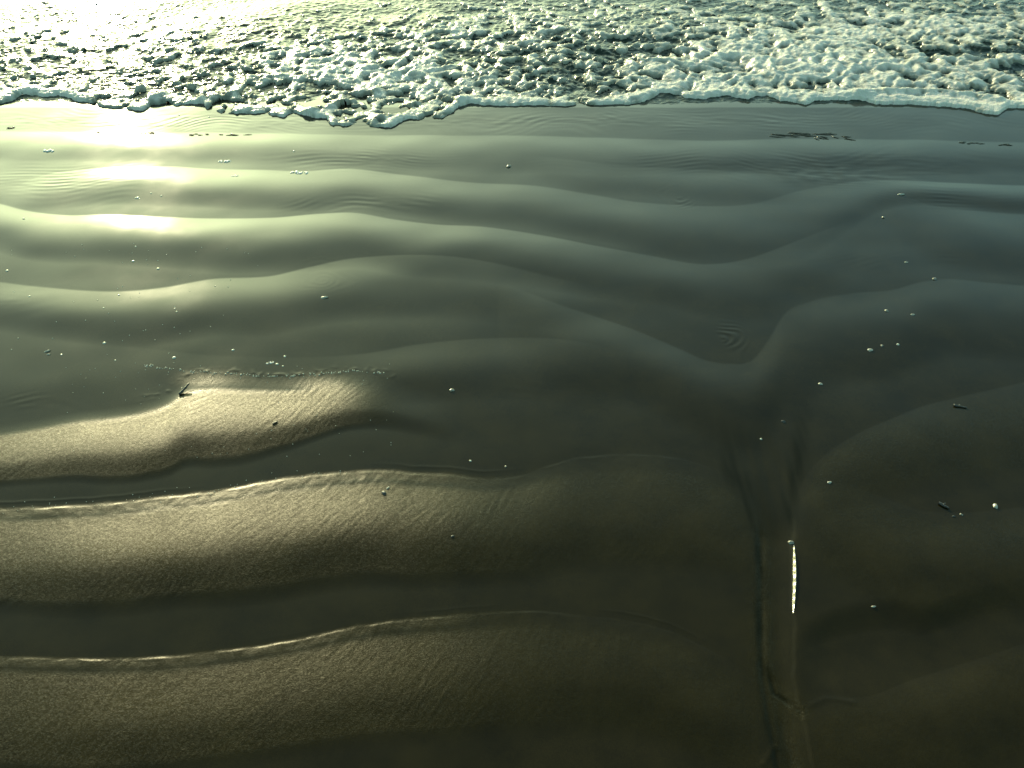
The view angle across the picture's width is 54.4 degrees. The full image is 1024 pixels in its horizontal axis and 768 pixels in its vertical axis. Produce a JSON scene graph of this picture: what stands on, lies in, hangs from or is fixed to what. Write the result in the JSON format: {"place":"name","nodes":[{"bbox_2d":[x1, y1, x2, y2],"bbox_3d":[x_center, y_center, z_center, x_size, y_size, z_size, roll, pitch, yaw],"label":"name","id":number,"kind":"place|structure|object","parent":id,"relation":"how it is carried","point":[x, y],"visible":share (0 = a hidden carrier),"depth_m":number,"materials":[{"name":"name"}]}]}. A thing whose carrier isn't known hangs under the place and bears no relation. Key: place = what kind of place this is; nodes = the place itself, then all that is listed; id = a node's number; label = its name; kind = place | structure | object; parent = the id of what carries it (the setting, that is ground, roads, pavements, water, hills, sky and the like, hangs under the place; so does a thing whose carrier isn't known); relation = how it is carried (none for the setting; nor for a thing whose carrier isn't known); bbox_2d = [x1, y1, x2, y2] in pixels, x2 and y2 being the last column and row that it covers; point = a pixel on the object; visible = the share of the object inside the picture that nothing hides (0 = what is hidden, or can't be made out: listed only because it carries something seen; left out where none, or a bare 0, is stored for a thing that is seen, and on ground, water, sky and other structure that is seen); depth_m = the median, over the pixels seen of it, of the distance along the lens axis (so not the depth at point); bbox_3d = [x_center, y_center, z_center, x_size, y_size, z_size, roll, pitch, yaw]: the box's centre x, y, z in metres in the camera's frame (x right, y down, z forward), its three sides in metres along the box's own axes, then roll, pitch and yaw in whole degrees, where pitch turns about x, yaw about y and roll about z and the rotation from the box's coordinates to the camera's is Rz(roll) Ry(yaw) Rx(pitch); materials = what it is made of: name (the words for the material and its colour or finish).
{"place":"outdoors","nodes":[
{"label":"outdoors","id":0,"kind":"place"},
{"bbox_2d":[0,96,1023,767],"bbox_3d":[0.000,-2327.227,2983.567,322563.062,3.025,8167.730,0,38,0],"label":"sand","id":1,"kind":"structure","parent":0,"point":[630,334],"depth_m":2.27,"materials":[{"name":"brown sand"}]},
{"bbox_2d":[179,383,188,394],"bbox_3d":[-0.795,0.011,2.410,0.013,0.015,0.036,19,42,23],"label":"twig","id":2,"kind":"object","parent":1,"relation":"on","point":[183,389],"visible":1,"depth_m":2.41,"materials":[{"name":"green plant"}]},
{"bbox_2d":[3,243,387,513],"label":"spray beads","id":3,"kind":"object","parent":1,"relation":"on","point":[225,374],"visible":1,"depth_m":2.47},
{"bbox_2d":[290,170,307,173],"bbox_3d":[-0.714,-0.711,3.343,0.063,0.005,0.026,0,38,0],"label":"foam fleck","id":4,"kind":"object","parent":1,"relation":"on","point":[298,172],"visible":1,"depth_m":3.34},
{"bbox_2d":[792,545,796,612],"bbox_3d":[0.553,0.379,1.948,0.008,0.006,0.178,8,39,10],"label":"line of foam","id":5,"kind":"object","parent":1,"relation":"on","point":[794,581],"visible":1,"depth_m":1.94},
{"bbox_2d":[772,132,835,136],"bbox_3d":[1.047,-0.899,3.585,0.249,0.003,0.044,0,38,0],"label":"seaweed shred","id":6,"kind":"object","parent":1,"relation":"on","point":[806,134],"visible":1,"depth_m":3.58,"materials":[{"name":"black plant"}]},
{"bbox_2d":[814,136,852,139],"bbox_3d":[1.153,-0.879,3.560,0.144,0.004,0.040,0,38,0],"label":"seaweed shred","id":7,"kind":"object","parent":1,"relation":"on","point":[832,136],"visible":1,"depth_m":3.56,"materials":[{"name":"black plant"}]},
{"bbox_2d":[0,0,1023,104],"bbox_3d":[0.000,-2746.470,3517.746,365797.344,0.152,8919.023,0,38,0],"label":"sea water","id":8,"kind":"structure","parent":0,"point":[108,22],"depth_m":4.39,"materials":[{"name":"grey liquid"}]},
{"bbox_2d":[0,0,1023,127],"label":"sea foam","id":9,"kind":"object","parent":8,"relation":"on","point":[854,62],"visible":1,"depth_m":4.09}
]}

